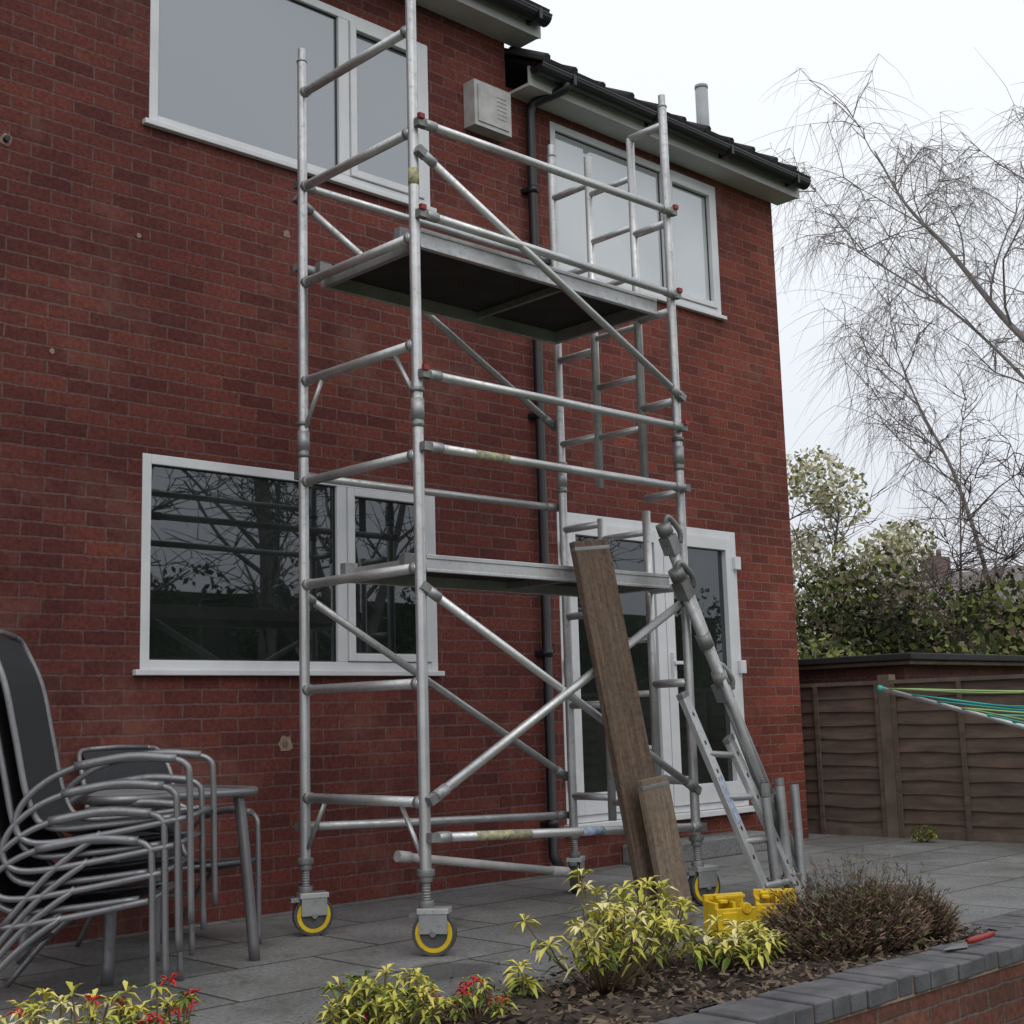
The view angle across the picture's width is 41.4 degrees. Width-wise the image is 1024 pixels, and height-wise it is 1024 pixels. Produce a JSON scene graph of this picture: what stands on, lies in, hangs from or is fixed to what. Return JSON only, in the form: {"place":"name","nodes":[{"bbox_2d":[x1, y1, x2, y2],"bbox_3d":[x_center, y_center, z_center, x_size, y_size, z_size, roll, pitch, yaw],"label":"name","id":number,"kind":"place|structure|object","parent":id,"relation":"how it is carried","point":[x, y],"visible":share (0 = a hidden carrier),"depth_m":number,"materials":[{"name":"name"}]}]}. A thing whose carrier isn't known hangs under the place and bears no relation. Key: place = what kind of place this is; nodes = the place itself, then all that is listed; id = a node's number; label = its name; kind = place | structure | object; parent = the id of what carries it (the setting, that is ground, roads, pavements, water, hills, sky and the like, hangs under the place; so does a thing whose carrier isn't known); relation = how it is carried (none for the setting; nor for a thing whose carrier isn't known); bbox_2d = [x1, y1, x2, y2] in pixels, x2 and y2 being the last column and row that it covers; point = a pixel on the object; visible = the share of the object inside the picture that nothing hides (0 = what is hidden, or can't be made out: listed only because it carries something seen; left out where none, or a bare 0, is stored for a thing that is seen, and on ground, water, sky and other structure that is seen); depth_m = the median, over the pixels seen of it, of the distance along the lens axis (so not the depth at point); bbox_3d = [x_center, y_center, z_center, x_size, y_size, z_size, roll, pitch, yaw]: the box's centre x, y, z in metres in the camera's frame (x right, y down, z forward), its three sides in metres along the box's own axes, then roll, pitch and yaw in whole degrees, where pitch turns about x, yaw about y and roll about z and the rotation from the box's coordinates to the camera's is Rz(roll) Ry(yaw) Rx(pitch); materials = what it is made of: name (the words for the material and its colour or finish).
{"place":"outdoors","nodes":[
{"label":"outdoors","id":0,"kind":"place"},
{"bbox_2d":[289,0,719,956],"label":"scaffold tower","id":1,"kind":"structure","parent":0,"point":[415,268],"depth_m":7.02,"materials":[{"name":"metal"}]},
{"bbox_2d":[0,833,1023,1023],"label":"patio","id":2,"kind":"structure","parent":0,"point":[288,974],"depth_m":6.34,"materials":[{"name":"grey stone"}]},
{"bbox_2d":[0,629,217,1009],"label":"stacked garden chairs","id":3,"kind":"object","parent":2,"relation":"on","point":[39,813],"visible":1,"depth_m":5.01,"materials":[{"name":"grey metal"}]},
{"bbox_2d":[16,784,259,985],"bbox_3d":[-1.641,1.597,5.952,0.798,0.740,0.898,7,-12,-43],"label":"garden table","id":4,"kind":"object","parent":2,"relation":"on","point":[237,793],"visible":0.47,"depth_m":5.86,"materials":[{"name":"metal"}]},
{"bbox_2d":[74,745,261,961],"bbox_3d":[-1.662,1.578,6.441,0.601,0.937,0.851,7,-12,-43],"label":"garden chair","id":5,"kind":"object","parent":2,"relation":"on","point":[122,770],"visible":0.38,"depth_m":6.59,"materials":[{"name":"grey metal"}]},
{"bbox_2d":[0,0,808,950],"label":"walls","id":6,"kind":"structure","parent":2,"relation":"on","point":[172,330],"depth_m":7.76,"materials":[{"name":"red brick"}]},
{"bbox_2d":[0,133,292,750],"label":"wall patches","id":7,"kind":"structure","parent":6,"relation":"attached to","point":[285,743],"depth_m":7.47,"materials":[{"name":"mortar"},{"name":"black plastic"}]},
{"bbox_2d":[133,453,444,675],"bbox_3d":[-1.216,0.350,7.726,2.080,1.164,0.115,7,-12,-43],"label":"frame","id":8,"kind":"object","parent":6,"relation":"attached to","point":[349,660],"visible":0.69,"depth_m":7.80,"materials":[{"name":"white plastic"}]},
{"bbox_2d":[149,466,415,660],"bbox_3d":[-1.233,0.337,7.724,1.860,1.030,0.001,7,-12,-43],"label":"glass","id":9,"kind":"object","parent":8,"relation":"attached to","point":[224,568],"visible":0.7,"depth_m":7.53,"materials":[{"name":"clear glass"}]},
{"bbox_2d":[142,0,436,211],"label":"frame","id":10,"kind":"object","parent":6,"relation":"attached to","point":[349,27],"visible":0.62,"depth_m":8.39,"materials":[{"name":"white plastic"}]},
{"bbox_2d":[158,0,407,185],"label":"glass","id":11,"kind":"object","parent":10,"relation":"attached to","point":[227,68],"visible":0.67,"depth_m":8.04,"materials":[{"name":"glass"}]},
{"bbox_2d":[463,78,511,141],"bbox_3d":[-0.162,-2.727,9.197,0.340,0.320,0.118,7,-12,-43],"label":"wall vent","id":12,"kind":"object","parent":6,"relation":"attached to","point":[487,110],"depth_m":9.13,"materials":[{"name":"white plastic"}]},
{"bbox_2d":[521,82,570,866],"bbox_3d":[0.299,-0.339,9.069,0.376,5.380,0.132,-5,-9,23],"label":"downpipe","id":13,"kind":"object","parent":6,"relation":"attached to","point":[545,653],"visible":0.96,"depth_m":9.05,"materials":[{"name":"black plastic"}]},
{"bbox_2d":[549,121,726,320],"bbox_3d":[0.957,-2.171,10.296,1.980,1.124,0.115,7,-12,-43],"label":"frame","id":14,"kind":"object","parent":6,"relation":"attached to","point":[699,305],"visible":0.57,"depth_m":10.59,"materials":[{"name":"white plastic"}]},
{"bbox_2d":[555,133,709,300],"bbox_3d":[0.940,-2.185,10.294,1.760,0.990,0.001,7,-12,-43],"label":"glass","id":15,"kind":"object","parent":14,"relation":"attached to","point":[611,212],"visible":0.6,"depth_m":10.21,"materials":[{"name":"glass"}]},
{"bbox_2d":[557,512,754,827],"bbox_3d":[1.053,1.133,9.772,2.060,2.138,0.145,7,-12,-43],"label":"frame","id":16,"kind":"object","parent":6,"relation":"attached to","point":[596,811],"visible":0.47,"depth_m":9.81,"materials":[{"name":"white plastic"}]},
{"bbox_2d":[575,536,732,792],"bbox_3d":[1.040,1.098,9.791,1.684,1.755,0.001,7,-12,-43],"label":"glass","id":17,"kind":"object","parent":16,"relation":"attached to","point":[705,565],"visible":0.5,"depth_m":9.92,"materials":[{"name":"clear glass"}]},
{"bbox_2d":[504,0,810,178],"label":"roof","id":18,"kind":"structure","parent":6,"relation":"attached to","point":[518,60],"depth_m":9.95,"materials":[{"name":"tile"}]},
{"bbox_2d":[416,0,539,47],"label":"roof fascia","id":19,"kind":"structure","parent":18,"relation":"attached to","point":[489,19],"depth_m":9.18,"materials":[{"name":"white plastic"}]},
{"bbox_2d":[485,0,552,26],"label":"roof gutter","id":20,"kind":"object","parent":18,"relation":"attached to","point":[531,14],"visible":1,"depth_m":9.21,"materials":[{"name":"black plastic"}]},
{"bbox_2d":[509,65,798,205],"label":"roof fascia","id":21,"kind":"structure","parent":18,"relation":"attached to","point":[584,111],"depth_m":10.34,"materials":[{"name":"white plastic"}]},
{"bbox_2d":[530,61,810,189],"bbox_3d":[1.323,-2.893,10.351,3.200,0.075,0.132,7,-12,-43],"label":"roof gutter","id":22,"kind":"object","parent":18,"relation":"attached to","point":[647,116],"visible":0.95,"depth_m":10.18,"materials":[{"name":"black plastic"}]},
{"bbox_2d":[694,83,709,125],"bbox_3d":[1.644,-3.305,11.637,0.116,0.760,0.116,7,-12,-43],"label":"flue pipe","id":23,"kind":"object","parent":18,"relation":"attached to","point":[702,104],"visible":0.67,"depth_m":11.62,"materials":[{"name":"grey metal"}]},
{"bbox_2d":[569,539,659,925],"bbox_3d":[0.559,1.070,6.693,0.237,1.902,0.042,-3,-12,-38],"label":"wooden scaffold board","id":24,"kind":"object","parent":2,"relation":"on","point":[616,684],"visible":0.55,"depth_m":6.70,"materials":[{"name":"brown wood"}]},
{"bbox_2d":[636,774,695,924],"bbox_3d":[0.744,1.637,6.535,0.202,0.708,0.040,-1,-13,-45],"label":"wooden scaffold board","id":25,"kind":"object","parent":2,"relation":"on","point":[661,828],"visible":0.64,"depth_m":6.52,"materials":[{"name":"brown wood"}]},
{"bbox_2d":[622,830,766,864],"bbox_3d":[1.342,2.380,9.613,1.350,0.130,0.298,7,-12,-43],"label":"door step","id":26,"kind":"object","parent":2,"relation":"on","point":[718,845],"depth_m":9.54,"materials":[{"name":"grey concrete"}]},
{"bbox_2d":[703,892,756,936],"bbox_3d":[0.996,1.837,6.176,0.200,0.176,0.154,1,-9,-18],"label":"yellow toeboard clip","id":27,"kind":"object","parent":2,"relation":"on","point":[732,906],"visible":0.78,"depth_m":6.13,"materials":[{"name":"plastic"}]},
{"bbox_2d":[655,514,815,890],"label":"stabiliser legs","id":28,"kind":"object","parent":2,"relation":"on","point":[683,585],"visible":0.84,"depth_m":7.32,"materials":[{"name":"metal"}]},
{"bbox_2d":[676,690,805,899],"bbox_3d":[1.226,1.515,7.193,0.757,1.144,0.307,0,-9,-11],"label":"short ladder","id":29,"kind":"object","parent":2,"relation":"on","point":[728,799],"visible":0.9,"depth_m":7.10,"materials":[{"name":"metal"}]},
{"bbox_2d":[753,888,798,929],"bbox_3d":[1.230,1.848,6.291,0.200,0.176,0.154,-2,-9,5],"label":"yellow toeboard clip","id":30,"kind":"object","parent":2,"relation":"on","point":[760,894],"visible":0.35,"depth_m":6.29,"materials":[{"name":"plastic"}]},
{"bbox_2d":[760,777,808,895],"bbox_3d":[1.464,1.772,7.348,0.140,0.644,0.385,-8,-11,37],"label":"steel post stack","id":31,"kind":"object","parent":2,"relation":"on","point":[772,852],"visible":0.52,"depth_m":7.33,"materials":[{"name":"metal"}]},
{"bbox_2d":[800,674,1023,843],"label":"lap panel fence","id":32,"kind":"object","parent":2,"relation":"on","point":[880,764],"visible":0.38,"depth_m":10.59,"materials":[{"name":"brown wood"}]},
{"bbox_2d":[910,825,937,841],"bbox_3d":[3.111,2.423,10.210,0.211,0.137,0.254,-5,-9,20],"label":"weed plant","id":33,"kind":"object","parent":2,"relation":"on","point":[933,835],"visible":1,"depth_m":10.16,"materials":[{"name":"green plant"}]},
{"bbox_2d":[504,0,1023,654],"label":"sky","id":34,"kind":"structure","parent":0,"point":[648,49],"materials":[{"name":"white"}]},
{"bbox_2d":[798,652,1023,683],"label":"garden shed","id":35,"kind":"structure","parent":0,"point":[909,665],"depth_m":11.87,"materials":[{"name":"wood"}]},
{"bbox_2d":[879,549,1023,643],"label":"distant house","id":36,"kind":"structure","parent":0,"point":[1019,576],"depth_m":45.63,"materials":[{"name":"tile"}]},
{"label":"neighbouring garden ground","id":37,"kind":"structure","parent":0,"visible":0},
{"bbox_2d":[786,445,946,656],"bbox_3d":[4.984,1.643,21.836,3.446,5.294,4.431,7,-12,-43],"label":"magnolia tree","id":38,"kind":"object","parent":37,"relation":"on","point":[888,541],"visible":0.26,"depth_m":21.00,"materials":[{"name":"green plant"}]},
{"bbox_2d":[745,51,1023,613],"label":"birch tree","id":39,"kind":"object","parent":37,"relation":"on","point":[1003,317],"visible":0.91,"depth_m":21.98,"materials":[{"name":"grey plant"}]},
{"bbox_2d":[795,547,1023,658],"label":"garden hedge","id":40,"kind":"object","parent":37,"relation":"on","point":[818,642],"visible":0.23,"depth_m":18.95,"materials":[{"name":"green plant"}]},
{"bbox_2d":[834,337,1023,653],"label":"bare shrub","id":41,"kind":"object","parent":37,"relation":"on","point":[1006,557],"visible":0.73,"depth_m":19.10,"materials":[{"name":"brown plant"}]},
{"label":"ground","id":42,"kind":"structure","parent":0,"visible":0},
{"bbox_2d":[298,922,1023,1023],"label":"raised bed","id":43,"kind":"object","parent":42,"relation":"on","point":[981,982],"visible":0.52,"depth_m":4.88,"materials":[{"name":"soil"}]},
{"bbox_2d":[0,981,152,1023],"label":"pieris shrub","id":44,"kind":"object","parent":43,"relation":"on","point":[32,1010],"visible":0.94,"depth_m":3.64,"materials":[{"name":"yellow plant"}]},
{"bbox_2d":[77,973,203,1023],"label":"pieris shrub","id":45,"kind":"object","parent":43,"relation":"on","point":[184,1001],"visible":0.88,"depth_m":3.75,"materials":[{"name":"green plant"}]},
{"bbox_2d":[312,963,453,1023],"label":"pieris shrub","id":46,"kind":"object","parent":43,"relation":"on","point":[381,1004],"visible":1,"depth_m":4.22,"materials":[{"name":"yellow plant"}]},
{"bbox_2d":[438,974,517,1023],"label":"pieris shrub","id":47,"kind":"object","parent":43,"relation":"on","point":[465,1001],"visible":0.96,"depth_m":4.45,"materials":[{"name":"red plant"}]},
{"bbox_2d":[502,960,543,998],"bbox_3d":[0.042,1.652,4.742,0.156,0.174,0.231,-1,-9,-1],"label":"pieris shrub","id":48,"kind":"object","parent":43,"relation":"on","point":[525,982],"visible":0.9,"depth_m":4.73,"materials":[{"name":"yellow plant"}]},
{"bbox_2d":[507,868,692,994],"bbox_3d":[0.330,1.509,4.889,0.620,0.445,0.610,7,-12,-43],"label":"pieris shrub","id":49,"kind":"object","parent":43,"relation":"on","point":[627,970],"visible":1,"depth_m":4.83,"materials":[{"name":"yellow plant"}]},
{"bbox_2d":[579,880,699,977],"bbox_3d":[0.491,1.601,5.215,0.479,0.354,0.456,-2,-9,6],"label":"pieris shrub","id":50,"kind":"object","parent":43,"relation":"on","point":[680,904],"visible":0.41,"depth_m":5.16,"materials":[{"name":"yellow plant"}]},
{"bbox_2d":[678,915,790,972],"bbox_3d":[0.876,1.689,5.299,0.378,0.186,0.530,-5,-9,22],"label":"pieris shrub","id":51,"kind":"object","parent":43,"relation":"on","point":[736,942],"visible":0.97,"depth_m":5.23,"materials":[{"name":"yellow plant"}]},
{"bbox_2d":[775,890,892,961],"bbox_3d":[1.312,1.667,5.442,0.540,0.283,0.452,7,-12,-43],"label":"heather bush","id":52,"kind":"object","parent":43,"relation":"on","point":[823,949],"visible":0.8,"depth_m":5.34,"materials":[{"name":"brown plant"}]},
{"bbox_2d":[748,845,934,953],"bbox_3d":[1.410,1.610,5.643,0.824,0.451,0.718,1,-9,-18],"label":"heather bush","id":53,"kind":"object","parent":43,"relation":"on","point":[906,927],"visible":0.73,"depth_m":5.53,"materials":[{"name":"brown plant"}]},
{"bbox_2d":[837,862,968,944],"bbox_3d":[1.730,1.700,5.949,0.642,0.348,0.568,7,-12,-43],"label":"heather bush","id":54,"kind":"object","parent":43,"relation":"on","point":[943,923],"visible":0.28,"depth_m":5.82,"materials":[{"name":"brown plant"}]},
{"bbox_2d":[942,931,994,950],"bbox_3d":[1.815,1.708,5.394,0.361,0.036,0.075,7,-12,-43],"label":"hand trowel","id":55,"kind":"object","parent":43,"relation":"on","point":[977,938],"visible":1,"depth_m":5.40,"materials":[{"name":"red plastic"}]},
{"bbox_2d":[799,594,1021,648],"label":"distant trees","id":56,"kind":"object","parent":42,"relation":"on","point":[941,607],"depth_m":36.15,"materials":[{"name":"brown plant"}]},
{"bbox_2d":[877,685,1023,728],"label":"rotary clothes dryer","id":57,"kind":"object","parent":42,"relation":"on","point":[995,717],"visible":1,"depth_m":8.02,"materials":[{"name":"metal"}]},
{"bbox_2d":[966,910,1023,932],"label":"patio edging","id":58,"kind":"object","parent":42,"relation":"on","point":[1009,920],"visible":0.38,"depth_m":6.23,"materials":[{"name":"grey stone"}]}
]}

